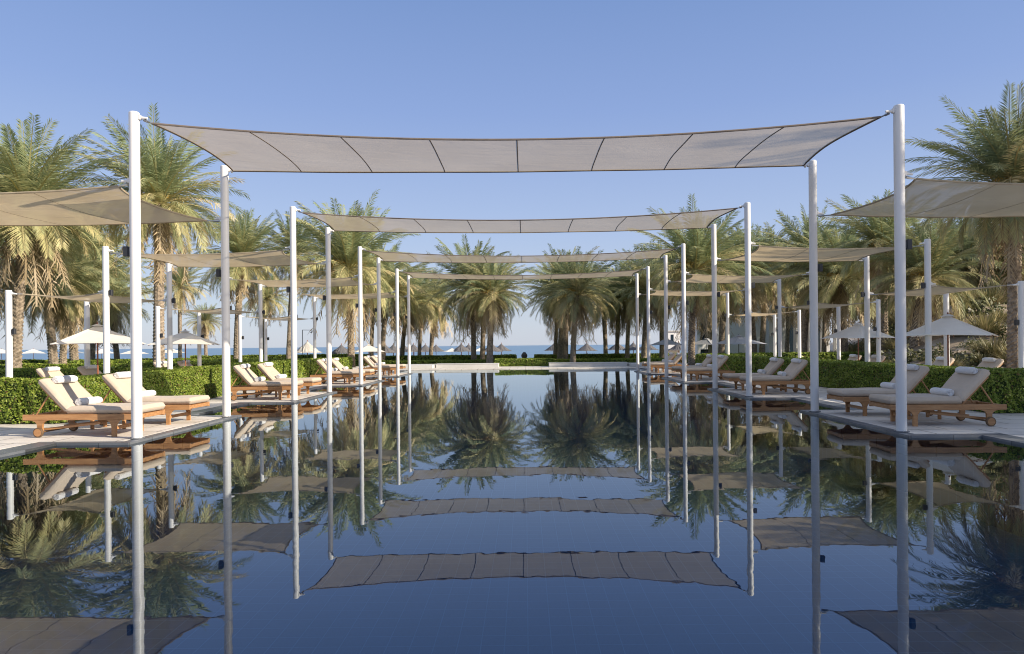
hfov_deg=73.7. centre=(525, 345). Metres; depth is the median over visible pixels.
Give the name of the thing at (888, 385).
rolled towel
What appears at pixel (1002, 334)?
shrub
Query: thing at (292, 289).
canopy post
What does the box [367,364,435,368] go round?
stone terrace
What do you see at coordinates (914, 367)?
rolled towel
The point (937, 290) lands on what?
sail
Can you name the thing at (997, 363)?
sun lounger
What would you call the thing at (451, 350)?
beach umbrella
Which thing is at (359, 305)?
canopy post
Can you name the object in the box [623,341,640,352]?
thatched umbrella
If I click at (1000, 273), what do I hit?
date palm
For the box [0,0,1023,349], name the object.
sky
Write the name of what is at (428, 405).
pool water
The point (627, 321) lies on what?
date palm
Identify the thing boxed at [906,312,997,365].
garden umbrella
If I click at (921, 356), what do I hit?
shrub
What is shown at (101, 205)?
side sail
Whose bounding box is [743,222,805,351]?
date palm
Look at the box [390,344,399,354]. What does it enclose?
thatched umbrella
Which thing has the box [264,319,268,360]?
sail post
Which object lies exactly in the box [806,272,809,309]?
sail post
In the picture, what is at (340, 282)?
side sail
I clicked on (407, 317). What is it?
canopy post
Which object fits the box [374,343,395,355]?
thatched umbrella
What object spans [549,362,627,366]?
wall
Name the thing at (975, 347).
grass tuft
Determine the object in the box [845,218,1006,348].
date palm
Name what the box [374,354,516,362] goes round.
hedge
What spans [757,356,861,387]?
hedge
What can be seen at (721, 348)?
date palm
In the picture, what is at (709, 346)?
date palm
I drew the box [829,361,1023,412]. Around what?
hedge
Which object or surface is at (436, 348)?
thatched umbrella
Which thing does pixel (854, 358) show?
sun lounger
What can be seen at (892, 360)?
shrub
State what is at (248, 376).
sun lounger
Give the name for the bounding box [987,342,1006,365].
grass tuft
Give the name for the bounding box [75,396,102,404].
rolled towel
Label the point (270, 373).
sun lounger
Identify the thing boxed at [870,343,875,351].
grass tuft
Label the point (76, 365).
hedge
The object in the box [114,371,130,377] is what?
rolled towel
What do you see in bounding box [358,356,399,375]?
sun lounger
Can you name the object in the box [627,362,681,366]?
stone terrace
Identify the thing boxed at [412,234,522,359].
date palm
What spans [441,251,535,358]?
date palm
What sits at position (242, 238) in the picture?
date palm
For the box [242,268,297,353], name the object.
date palm
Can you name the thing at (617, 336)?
date palm
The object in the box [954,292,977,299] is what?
grass tuft
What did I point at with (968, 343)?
shrub
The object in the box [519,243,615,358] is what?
date palm
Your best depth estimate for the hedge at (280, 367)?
22.26 m
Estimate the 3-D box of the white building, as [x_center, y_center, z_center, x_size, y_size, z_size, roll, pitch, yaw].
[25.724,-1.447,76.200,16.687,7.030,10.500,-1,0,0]
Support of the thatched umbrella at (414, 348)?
on the ground
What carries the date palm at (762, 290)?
on the ground
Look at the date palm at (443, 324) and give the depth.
69.80 m
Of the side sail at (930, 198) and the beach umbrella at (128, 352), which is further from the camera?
the beach umbrella at (128, 352)
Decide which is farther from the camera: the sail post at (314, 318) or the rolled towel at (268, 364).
the sail post at (314, 318)
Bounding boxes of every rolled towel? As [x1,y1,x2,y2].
[45,366,59,370]
[52,375,77,382]
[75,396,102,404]
[85,365,96,368]
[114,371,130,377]
[142,390,155,396]
[240,363,250,367]
[254,377,265,381]
[263,362,272,365]
[276,374,286,378]
[757,369,765,373]
[769,357,777,360]
[777,371,785,375]
[791,358,801,362]
[880,382,895,388]
[907,364,918,370]
[930,387,953,395]
[955,366,977,373]
[982,357,995,361]
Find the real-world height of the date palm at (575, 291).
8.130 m
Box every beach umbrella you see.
[22,348,45,358]
[95,348,112,357]
[121,351,147,353]
[443,348,460,351]
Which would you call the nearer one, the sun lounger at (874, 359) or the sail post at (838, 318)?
the sun lounger at (874, 359)
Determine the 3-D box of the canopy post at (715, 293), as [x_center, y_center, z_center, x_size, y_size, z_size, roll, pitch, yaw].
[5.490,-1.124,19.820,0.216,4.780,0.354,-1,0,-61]
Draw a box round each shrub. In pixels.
[870,323,907,342]
[874,343,921,363]
[883,357,894,362]
[911,342,963,361]
[950,348,988,365]
[953,293,1006,315]
[957,336,988,347]
[991,322,1006,339]
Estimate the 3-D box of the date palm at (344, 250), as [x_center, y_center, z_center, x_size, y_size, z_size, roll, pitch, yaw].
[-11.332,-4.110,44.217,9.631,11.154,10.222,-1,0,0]
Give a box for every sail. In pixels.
[0,183,219,225]
[13,292,166,302]
[110,249,324,267]
[143,112,889,172]
[163,308,258,313]
[230,277,375,287]
[250,316,304,320]
[297,292,399,298]
[298,207,741,232]
[364,247,679,262]
[400,269,644,279]
[644,290,744,295]
[668,274,808,283]
[717,245,922,261]
[729,312,790,315]
[781,302,871,308]
[818,176,1023,217]
[870,284,1016,295]
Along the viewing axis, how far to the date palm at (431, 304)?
65.79 m
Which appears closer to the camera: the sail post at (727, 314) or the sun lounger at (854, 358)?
the sun lounger at (854, 358)
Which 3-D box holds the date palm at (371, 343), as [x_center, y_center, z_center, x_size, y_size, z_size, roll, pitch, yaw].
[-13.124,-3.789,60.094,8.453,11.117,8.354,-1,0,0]
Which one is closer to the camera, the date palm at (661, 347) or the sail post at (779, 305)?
the sail post at (779, 305)
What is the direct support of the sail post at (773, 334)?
on the deck
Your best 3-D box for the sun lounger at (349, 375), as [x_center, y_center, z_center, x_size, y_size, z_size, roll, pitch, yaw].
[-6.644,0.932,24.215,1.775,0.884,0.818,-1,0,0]
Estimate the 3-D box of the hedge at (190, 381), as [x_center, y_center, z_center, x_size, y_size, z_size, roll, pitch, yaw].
[-8.580,0.982,15.326,0.861,0.834,6.668,-1,0,0]
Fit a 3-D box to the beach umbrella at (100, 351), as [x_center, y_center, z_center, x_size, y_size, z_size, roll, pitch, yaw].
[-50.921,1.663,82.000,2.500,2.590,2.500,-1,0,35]
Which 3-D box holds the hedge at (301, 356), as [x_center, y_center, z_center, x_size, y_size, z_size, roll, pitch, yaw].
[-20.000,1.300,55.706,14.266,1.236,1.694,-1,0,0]
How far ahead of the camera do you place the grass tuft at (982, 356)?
26.53 m
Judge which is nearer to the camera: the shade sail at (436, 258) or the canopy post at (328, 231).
the canopy post at (328, 231)
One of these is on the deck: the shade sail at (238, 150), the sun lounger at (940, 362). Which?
the sun lounger at (940, 362)
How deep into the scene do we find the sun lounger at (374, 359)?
32.26 m
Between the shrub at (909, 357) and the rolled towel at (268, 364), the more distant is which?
the shrub at (909, 357)
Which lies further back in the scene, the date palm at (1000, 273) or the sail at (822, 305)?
the date palm at (1000, 273)
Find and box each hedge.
[0,357,263,363]
[0,361,271,368]
[0,366,189,378]
[0,377,28,423]
[16,366,221,423]
[69,358,311,363]
[179,361,288,385]
[190,353,367,365]
[275,357,339,377]
[333,356,352,368]
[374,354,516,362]
[381,357,696,363]
[494,357,553,366]
[534,352,687,358]
[695,353,711,362]
[711,354,771,372]
[717,351,875,360]
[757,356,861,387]
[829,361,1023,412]
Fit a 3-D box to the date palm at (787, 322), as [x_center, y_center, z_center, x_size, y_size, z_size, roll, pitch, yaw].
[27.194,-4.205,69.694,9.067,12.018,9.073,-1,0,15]
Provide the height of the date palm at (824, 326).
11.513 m
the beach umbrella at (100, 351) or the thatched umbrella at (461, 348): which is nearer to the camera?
the beach umbrella at (100, 351)
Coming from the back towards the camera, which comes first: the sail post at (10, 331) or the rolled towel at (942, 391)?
the sail post at (10, 331)
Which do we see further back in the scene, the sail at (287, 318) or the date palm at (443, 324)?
the date palm at (443, 324)
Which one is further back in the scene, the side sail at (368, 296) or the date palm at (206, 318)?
the date palm at (206, 318)
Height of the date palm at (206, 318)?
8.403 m
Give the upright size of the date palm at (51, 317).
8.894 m
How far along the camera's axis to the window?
72.20 m
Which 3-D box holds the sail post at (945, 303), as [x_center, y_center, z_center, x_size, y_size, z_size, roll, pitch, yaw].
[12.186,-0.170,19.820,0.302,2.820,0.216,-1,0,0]
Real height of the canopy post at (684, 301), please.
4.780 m
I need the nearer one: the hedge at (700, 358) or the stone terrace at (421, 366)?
the hedge at (700, 358)
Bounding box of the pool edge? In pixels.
[0,368,1023,456]
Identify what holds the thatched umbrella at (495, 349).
on the ground
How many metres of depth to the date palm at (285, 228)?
52.43 m
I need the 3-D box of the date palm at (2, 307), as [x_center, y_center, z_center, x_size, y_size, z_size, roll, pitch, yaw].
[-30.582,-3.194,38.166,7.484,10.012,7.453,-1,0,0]
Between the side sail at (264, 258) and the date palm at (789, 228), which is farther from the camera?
the date palm at (789, 228)
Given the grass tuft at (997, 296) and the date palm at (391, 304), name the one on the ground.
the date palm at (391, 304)
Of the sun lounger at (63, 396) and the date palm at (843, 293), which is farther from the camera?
the date palm at (843, 293)
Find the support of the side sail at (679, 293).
attached to the sail post at (727, 314)
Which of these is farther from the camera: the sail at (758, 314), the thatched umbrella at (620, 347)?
the thatched umbrella at (620, 347)
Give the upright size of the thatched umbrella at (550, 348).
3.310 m
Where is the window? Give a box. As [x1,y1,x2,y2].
[700,324,708,339]
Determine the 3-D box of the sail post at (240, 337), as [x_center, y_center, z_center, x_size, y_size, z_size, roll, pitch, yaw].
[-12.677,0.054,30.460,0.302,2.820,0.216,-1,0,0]
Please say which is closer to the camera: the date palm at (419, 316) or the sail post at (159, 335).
the sail post at (159, 335)
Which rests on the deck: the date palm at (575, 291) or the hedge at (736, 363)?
the hedge at (736, 363)
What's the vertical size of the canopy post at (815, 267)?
4.780 m
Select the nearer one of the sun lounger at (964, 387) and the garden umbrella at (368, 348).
the sun lounger at (964, 387)
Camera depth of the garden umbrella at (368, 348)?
42.54 m
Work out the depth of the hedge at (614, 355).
61.52 m
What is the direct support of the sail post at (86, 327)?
on the deck
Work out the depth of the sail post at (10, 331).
16.77 m
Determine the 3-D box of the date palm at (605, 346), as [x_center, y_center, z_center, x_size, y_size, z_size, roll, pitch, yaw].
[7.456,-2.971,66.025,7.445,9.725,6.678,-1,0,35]
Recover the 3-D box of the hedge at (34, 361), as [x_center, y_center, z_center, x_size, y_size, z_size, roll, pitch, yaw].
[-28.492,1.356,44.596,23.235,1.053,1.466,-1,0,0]
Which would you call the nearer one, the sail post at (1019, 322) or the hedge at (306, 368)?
the sail post at (1019, 322)
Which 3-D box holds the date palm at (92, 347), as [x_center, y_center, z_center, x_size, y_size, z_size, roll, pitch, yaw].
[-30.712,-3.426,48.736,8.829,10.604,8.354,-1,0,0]
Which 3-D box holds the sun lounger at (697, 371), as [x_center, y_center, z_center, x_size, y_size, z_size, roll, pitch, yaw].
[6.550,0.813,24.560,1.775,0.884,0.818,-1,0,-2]
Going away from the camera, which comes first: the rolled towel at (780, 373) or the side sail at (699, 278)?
the rolled towel at (780, 373)
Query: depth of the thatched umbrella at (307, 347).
81.19 m
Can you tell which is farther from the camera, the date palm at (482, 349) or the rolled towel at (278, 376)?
the date palm at (482, 349)
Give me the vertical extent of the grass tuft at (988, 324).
1.247 m
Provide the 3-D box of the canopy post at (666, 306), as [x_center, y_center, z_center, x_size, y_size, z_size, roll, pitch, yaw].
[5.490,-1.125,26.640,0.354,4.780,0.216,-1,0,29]
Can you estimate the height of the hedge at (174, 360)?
0.885 m
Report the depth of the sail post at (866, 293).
19.76 m
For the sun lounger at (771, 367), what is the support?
on the deck
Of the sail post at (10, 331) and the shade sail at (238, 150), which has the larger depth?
the sail post at (10, 331)
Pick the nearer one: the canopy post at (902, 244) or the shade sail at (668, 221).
the canopy post at (902, 244)
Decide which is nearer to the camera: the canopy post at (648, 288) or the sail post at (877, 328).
the sail post at (877, 328)
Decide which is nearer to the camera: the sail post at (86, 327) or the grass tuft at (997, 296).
the sail post at (86, 327)
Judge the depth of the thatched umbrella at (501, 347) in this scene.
111.39 m
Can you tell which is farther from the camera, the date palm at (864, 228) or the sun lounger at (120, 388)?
the date palm at (864, 228)
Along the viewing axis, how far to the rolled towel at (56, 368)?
17.86 m
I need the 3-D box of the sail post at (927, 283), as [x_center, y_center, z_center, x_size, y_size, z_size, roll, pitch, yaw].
[9.924,-0.694,16.820,0.354,3.840,0.216,-1,0,29]
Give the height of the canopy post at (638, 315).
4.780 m
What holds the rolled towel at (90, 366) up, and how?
on the sun lounger at (82, 370)
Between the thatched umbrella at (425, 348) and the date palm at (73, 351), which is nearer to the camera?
the date palm at (73, 351)
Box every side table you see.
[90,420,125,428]
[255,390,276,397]
[761,385,786,391]
[907,410,941,419]
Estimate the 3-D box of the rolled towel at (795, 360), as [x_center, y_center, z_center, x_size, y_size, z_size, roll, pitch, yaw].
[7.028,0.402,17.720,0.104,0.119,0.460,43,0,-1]
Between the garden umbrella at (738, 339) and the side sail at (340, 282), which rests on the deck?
the garden umbrella at (738, 339)
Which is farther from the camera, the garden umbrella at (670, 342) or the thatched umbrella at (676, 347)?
the thatched umbrella at (676, 347)
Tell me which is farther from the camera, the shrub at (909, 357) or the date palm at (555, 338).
the date palm at (555, 338)
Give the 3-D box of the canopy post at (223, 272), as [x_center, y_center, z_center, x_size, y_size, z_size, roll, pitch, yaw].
[-5.709,-1.024,13.000,0.354,4.780,0.216,-1,0,29]
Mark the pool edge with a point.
(41, 445)
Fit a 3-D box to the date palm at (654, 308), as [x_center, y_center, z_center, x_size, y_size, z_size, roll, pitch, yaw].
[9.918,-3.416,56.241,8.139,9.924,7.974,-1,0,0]
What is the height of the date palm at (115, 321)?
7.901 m
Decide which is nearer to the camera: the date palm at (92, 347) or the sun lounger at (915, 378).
the sun lounger at (915, 378)
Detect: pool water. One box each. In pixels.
[0,368,1023,467]
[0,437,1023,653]
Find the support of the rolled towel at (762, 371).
on the sun lounger at (771, 367)
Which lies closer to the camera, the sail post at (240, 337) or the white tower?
the sail post at (240, 337)
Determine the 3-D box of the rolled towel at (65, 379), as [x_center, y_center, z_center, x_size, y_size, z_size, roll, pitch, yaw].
[-7.130,0.529,10.580,0.104,0.118,0.460,-44,-1,1]
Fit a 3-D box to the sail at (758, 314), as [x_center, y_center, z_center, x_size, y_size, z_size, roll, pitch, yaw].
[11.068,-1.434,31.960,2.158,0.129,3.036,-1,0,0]
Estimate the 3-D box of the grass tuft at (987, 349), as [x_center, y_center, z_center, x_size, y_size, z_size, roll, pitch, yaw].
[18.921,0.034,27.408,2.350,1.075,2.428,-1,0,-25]
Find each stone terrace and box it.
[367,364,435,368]
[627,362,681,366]
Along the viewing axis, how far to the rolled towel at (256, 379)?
17.23 m
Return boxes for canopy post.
[121,111,147,438]
[214,165,232,417]
[285,206,300,400]
[321,227,332,392]
[354,246,365,384]
[374,258,381,379]
[393,269,400,375]
[405,275,410,372]
[634,273,640,370]
[644,266,651,373]
[661,255,669,377]
[678,243,688,381]
[709,224,720,388]
[739,202,755,396]
[805,160,822,411]
[885,104,912,432]
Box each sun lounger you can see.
[22,378,165,437]
[36,368,63,377]
[77,366,101,375]
[98,373,209,424]
[177,361,191,366]
[231,365,303,400]
[257,363,321,395]
[310,359,364,383]
[323,358,374,380]
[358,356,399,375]
[366,356,405,373]
[642,353,680,371]
[650,353,688,372]
[671,356,721,377]
[681,355,734,380]
[722,358,784,390]
[739,359,809,394]
[827,365,933,415]
[847,355,861,360]
[869,368,1006,426]
[870,355,885,362]
[932,358,954,365]
[977,359,1003,367]
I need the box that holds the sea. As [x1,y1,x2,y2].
[0,344,680,359]
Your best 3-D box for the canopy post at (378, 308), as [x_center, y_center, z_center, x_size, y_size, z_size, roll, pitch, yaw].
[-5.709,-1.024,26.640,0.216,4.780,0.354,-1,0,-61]
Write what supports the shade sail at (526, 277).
attached to the canopy post at (638, 315)
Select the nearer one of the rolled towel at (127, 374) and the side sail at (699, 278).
the rolled towel at (127, 374)
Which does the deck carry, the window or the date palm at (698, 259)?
the date palm at (698, 259)
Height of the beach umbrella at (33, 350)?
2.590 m
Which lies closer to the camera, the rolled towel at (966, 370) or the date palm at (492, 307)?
the rolled towel at (966, 370)
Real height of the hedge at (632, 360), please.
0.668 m
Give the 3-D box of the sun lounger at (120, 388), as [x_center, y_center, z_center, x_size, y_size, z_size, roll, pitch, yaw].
[-6.644,0.932,12.120,1.775,0.884,0.818,-1,0,1]
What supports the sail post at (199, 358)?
on the deck
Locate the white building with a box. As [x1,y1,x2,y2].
[677,299,836,354]
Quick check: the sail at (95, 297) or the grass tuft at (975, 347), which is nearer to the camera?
the sail at (95, 297)
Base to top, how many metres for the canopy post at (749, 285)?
4.780 m
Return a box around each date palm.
[0,113,140,367]
[0,225,122,363]
[0,226,14,324]
[3,242,129,360]
[59,103,249,361]
[59,225,148,363]
[75,259,165,358]
[81,227,166,358]
[145,266,213,357]
[178,208,304,358]
[182,302,221,355]
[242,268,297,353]
[255,210,333,358]
[277,189,420,366]
[332,244,443,359]
[362,238,418,361]
[389,263,445,355]
[410,266,456,354]
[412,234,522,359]
[416,270,460,354]
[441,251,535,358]
[442,252,542,362]
[516,266,568,353]
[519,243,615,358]
[525,252,604,358]
[527,249,626,361]
[584,266,616,353]
[585,262,642,353]
[597,261,655,357]
[603,239,680,357]
[621,194,773,364]
[622,241,689,357]
[677,286,740,353]
[678,225,776,352]
[717,223,794,352]
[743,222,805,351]
[744,203,870,351]
[756,265,809,352]
[775,219,906,351]
[785,228,859,351]
[819,189,967,354]
[835,263,892,327]
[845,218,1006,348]
[887,81,1023,368]
[889,275,913,315]
[894,217,1023,305]
[949,225,1023,304]
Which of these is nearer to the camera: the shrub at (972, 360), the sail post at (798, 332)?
the shrub at (972, 360)
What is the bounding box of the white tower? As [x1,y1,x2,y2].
[668,330,680,352]
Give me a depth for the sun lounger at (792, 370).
17.40 m
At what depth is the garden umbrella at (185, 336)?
25.42 m
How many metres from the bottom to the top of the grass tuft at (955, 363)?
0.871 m
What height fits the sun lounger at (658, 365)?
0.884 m
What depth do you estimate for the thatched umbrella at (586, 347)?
101.23 m
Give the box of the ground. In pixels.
[830,305,1006,363]
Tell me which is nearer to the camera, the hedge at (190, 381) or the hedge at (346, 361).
the hedge at (190, 381)
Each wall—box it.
[435,363,498,367]
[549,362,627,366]
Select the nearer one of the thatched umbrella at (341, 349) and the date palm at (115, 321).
the date palm at (115, 321)
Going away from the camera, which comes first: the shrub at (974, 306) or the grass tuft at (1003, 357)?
the grass tuft at (1003, 357)
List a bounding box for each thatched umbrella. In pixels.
[297,340,321,354]
[332,343,347,353]
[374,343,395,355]
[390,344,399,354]
[405,343,423,354]
[421,343,434,354]
[433,345,443,351]
[453,343,469,354]
[485,345,502,351]
[497,343,511,353]
[544,343,553,350]
[576,342,596,353]
[608,344,624,349]
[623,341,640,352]
[668,341,680,352]
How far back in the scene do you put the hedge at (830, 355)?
38.02 m
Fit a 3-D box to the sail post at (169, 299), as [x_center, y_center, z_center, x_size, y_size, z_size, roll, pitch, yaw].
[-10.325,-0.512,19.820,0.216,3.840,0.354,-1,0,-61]
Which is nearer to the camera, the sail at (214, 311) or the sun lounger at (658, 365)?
the sail at (214, 311)
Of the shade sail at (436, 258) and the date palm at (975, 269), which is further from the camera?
the date palm at (975, 269)
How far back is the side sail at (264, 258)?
17.95 m
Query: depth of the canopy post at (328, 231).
19.76 m
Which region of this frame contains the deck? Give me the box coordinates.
[0,363,1023,464]
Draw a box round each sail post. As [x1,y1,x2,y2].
[5,290,16,377]
[84,301,89,365]
[98,246,113,373]
[155,306,162,366]
[163,263,175,368]
[197,312,203,365]
[238,315,243,361]
[255,284,264,361]
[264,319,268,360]
[311,296,317,358]
[724,293,731,353]
[771,314,776,356]
[774,279,784,356]
[795,310,800,357]
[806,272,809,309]
[833,307,840,359]
[861,256,873,361]
[872,299,880,361]
[919,239,935,364]
[940,293,949,365]
[1013,281,1023,367]
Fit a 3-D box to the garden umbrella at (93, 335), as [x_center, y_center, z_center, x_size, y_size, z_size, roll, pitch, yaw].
[-11.747,0.421,18.750,2.150,2.110,2.150,-1,0,-35]
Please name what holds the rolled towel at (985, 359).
on the sun lounger at (997, 363)
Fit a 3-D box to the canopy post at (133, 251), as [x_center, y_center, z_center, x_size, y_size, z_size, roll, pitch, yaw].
[-5.709,-1.024,10.000,0.354,4.780,0.216,-1,0,29]
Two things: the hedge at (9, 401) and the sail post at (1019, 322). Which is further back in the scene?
the sail post at (1019, 322)
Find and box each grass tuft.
[836,341,864,351]
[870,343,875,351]
[882,338,908,351]
[888,313,910,326]
[933,355,967,366]
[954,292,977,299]
[960,309,1006,335]
[963,343,992,352]
[967,353,996,363]
[969,287,1007,304]
[969,333,1006,358]
[987,310,1006,319]
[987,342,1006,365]
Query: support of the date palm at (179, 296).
on the ground
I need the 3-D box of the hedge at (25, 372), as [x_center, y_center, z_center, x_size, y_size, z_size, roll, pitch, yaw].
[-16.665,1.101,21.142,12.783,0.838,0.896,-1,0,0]
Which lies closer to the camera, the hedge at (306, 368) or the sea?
the hedge at (306, 368)
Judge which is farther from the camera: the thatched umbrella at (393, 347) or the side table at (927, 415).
the thatched umbrella at (393, 347)
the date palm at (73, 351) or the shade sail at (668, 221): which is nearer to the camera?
the shade sail at (668, 221)
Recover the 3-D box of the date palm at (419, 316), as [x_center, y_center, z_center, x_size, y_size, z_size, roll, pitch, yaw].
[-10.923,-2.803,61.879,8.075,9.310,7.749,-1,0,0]
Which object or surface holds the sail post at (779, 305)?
on the deck
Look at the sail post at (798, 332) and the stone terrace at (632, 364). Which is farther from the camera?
the stone terrace at (632, 364)
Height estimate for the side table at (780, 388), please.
0.352 m
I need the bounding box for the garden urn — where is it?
[521,352,526,357]
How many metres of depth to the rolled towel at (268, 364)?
18.84 m
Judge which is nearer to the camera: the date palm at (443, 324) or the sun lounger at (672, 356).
the sun lounger at (672, 356)
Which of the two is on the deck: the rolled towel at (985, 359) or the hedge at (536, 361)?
the hedge at (536, 361)
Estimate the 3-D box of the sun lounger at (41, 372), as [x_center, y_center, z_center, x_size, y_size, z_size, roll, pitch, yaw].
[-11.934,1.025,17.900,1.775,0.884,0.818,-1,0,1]
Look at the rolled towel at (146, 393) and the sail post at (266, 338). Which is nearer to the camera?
the rolled towel at (146, 393)
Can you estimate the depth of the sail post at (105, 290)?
16.76 m
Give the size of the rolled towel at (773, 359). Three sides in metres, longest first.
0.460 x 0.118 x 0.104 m
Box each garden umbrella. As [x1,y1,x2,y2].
[50,322,145,373]
[147,329,219,365]
[353,344,384,355]
[651,339,681,345]
[695,338,711,353]
[711,334,766,352]
[821,322,894,359]
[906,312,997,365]
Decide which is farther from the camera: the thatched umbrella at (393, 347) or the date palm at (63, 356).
the thatched umbrella at (393, 347)
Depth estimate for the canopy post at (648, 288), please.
30.40 m
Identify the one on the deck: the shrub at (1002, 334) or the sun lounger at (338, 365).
the sun lounger at (338, 365)
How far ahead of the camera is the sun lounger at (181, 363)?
26.30 m
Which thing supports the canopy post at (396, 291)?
on the pool edge
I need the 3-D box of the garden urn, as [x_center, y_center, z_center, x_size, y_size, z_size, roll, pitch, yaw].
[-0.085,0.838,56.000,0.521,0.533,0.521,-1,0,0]
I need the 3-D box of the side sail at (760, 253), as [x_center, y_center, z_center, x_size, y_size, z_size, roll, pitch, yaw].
[7.694,-2.422,18.320,4.248,0.149,3.036,-1,0,0]
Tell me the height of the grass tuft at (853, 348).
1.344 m
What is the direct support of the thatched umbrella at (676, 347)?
on the ground
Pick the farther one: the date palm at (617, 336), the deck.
the date palm at (617, 336)
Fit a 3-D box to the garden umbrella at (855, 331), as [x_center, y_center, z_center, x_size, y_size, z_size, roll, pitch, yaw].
[11.852,0.208,24.300,1.763,2.110,1.763,-1,0,-25]
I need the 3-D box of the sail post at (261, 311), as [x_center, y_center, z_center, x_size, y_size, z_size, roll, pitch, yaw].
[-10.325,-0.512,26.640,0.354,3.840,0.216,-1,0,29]
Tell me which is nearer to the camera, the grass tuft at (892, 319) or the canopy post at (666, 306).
the canopy post at (666, 306)
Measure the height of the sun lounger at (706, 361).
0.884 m
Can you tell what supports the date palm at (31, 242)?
on the ground
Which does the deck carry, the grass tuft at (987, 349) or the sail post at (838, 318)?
the sail post at (838, 318)
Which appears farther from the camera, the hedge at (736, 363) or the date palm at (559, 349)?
the date palm at (559, 349)
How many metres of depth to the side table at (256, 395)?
17.98 m
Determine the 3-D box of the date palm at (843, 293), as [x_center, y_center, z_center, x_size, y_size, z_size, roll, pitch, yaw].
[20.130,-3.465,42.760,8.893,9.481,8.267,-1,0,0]
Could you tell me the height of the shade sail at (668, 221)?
0.247 m
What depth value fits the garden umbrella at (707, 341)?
54.71 m
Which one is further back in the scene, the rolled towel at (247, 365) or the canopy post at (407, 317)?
the canopy post at (407, 317)
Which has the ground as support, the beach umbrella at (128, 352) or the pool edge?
the beach umbrella at (128, 352)
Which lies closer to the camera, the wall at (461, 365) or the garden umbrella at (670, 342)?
the wall at (461, 365)
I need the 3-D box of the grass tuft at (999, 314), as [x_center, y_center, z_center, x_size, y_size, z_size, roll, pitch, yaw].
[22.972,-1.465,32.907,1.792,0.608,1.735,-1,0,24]
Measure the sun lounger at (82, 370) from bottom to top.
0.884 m
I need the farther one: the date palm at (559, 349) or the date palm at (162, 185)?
the date palm at (559, 349)
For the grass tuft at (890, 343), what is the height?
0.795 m
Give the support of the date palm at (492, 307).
on the ground
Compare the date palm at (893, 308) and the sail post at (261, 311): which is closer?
the sail post at (261, 311)

